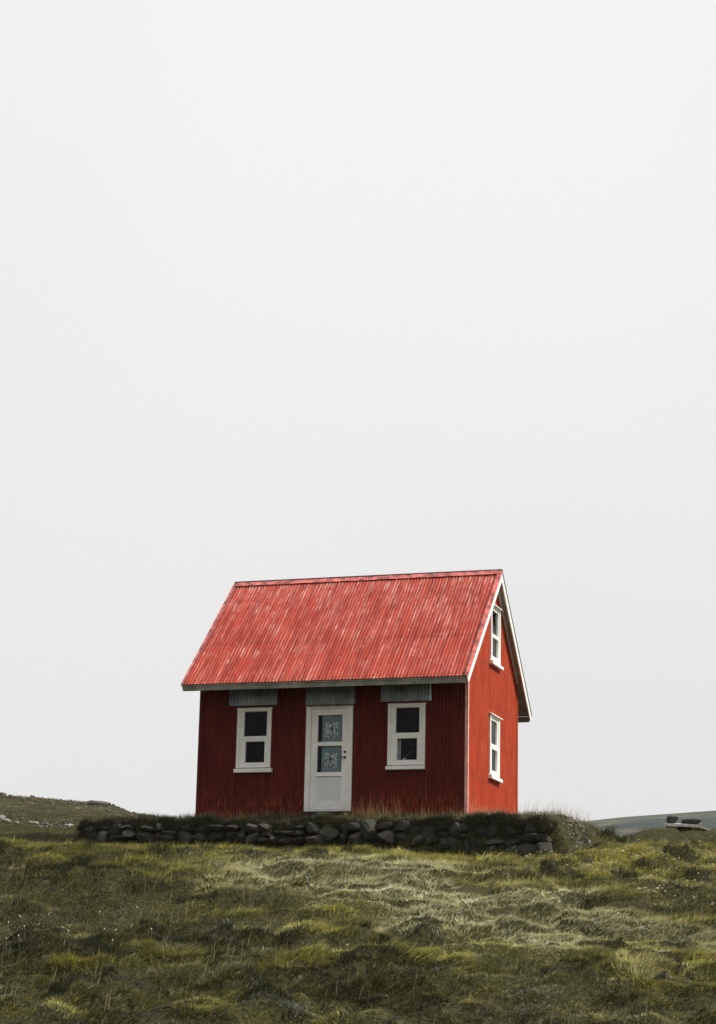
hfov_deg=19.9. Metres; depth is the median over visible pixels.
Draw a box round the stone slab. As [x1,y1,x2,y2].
[665,823,710,831]
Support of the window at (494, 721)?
in the red house
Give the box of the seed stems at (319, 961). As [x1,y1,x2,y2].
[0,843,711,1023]
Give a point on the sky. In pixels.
(289, 289)
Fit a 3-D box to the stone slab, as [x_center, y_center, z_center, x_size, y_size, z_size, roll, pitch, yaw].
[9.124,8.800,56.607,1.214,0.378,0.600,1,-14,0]
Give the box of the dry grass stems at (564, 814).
[188,797,595,833]
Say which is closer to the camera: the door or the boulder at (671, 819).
the door
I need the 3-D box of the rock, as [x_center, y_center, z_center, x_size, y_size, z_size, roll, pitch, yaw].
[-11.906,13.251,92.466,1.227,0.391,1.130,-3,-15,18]
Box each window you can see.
[233,707,272,772]
[385,702,425,769]
[488,712,502,782]
[490,604,503,670]
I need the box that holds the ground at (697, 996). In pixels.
[0,814,715,1023]
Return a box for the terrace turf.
[72,807,633,853]
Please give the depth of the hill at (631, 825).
1363.60 m
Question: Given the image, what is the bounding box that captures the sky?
[0,0,715,821]
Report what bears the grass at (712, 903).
on the ground at (697, 996)
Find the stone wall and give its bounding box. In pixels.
[73,810,557,856]
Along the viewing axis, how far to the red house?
40.47 m
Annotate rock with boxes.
[84,800,108,805]
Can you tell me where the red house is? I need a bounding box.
[181,568,531,817]
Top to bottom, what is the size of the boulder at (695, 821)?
0.183 m
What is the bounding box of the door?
[309,708,347,809]
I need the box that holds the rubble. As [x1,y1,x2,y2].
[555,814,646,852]
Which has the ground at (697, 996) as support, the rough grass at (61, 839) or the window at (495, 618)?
the rough grass at (61, 839)
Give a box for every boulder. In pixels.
[666,816,678,823]
[681,818,700,824]
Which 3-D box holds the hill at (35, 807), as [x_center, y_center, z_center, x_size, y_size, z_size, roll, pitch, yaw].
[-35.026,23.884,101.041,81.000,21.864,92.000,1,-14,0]
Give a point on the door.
(327, 786)
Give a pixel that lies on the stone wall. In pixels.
(365, 831)
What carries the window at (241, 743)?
in the red house
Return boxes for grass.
[0,821,715,846]
[0,916,715,1023]
[488,811,715,904]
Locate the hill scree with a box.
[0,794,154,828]
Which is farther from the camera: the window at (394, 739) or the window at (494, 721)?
the window at (494, 721)
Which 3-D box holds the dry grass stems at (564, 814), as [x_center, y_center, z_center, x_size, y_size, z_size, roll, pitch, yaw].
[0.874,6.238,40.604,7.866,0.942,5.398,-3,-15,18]
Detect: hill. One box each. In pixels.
[0,796,155,828]
[582,811,715,837]

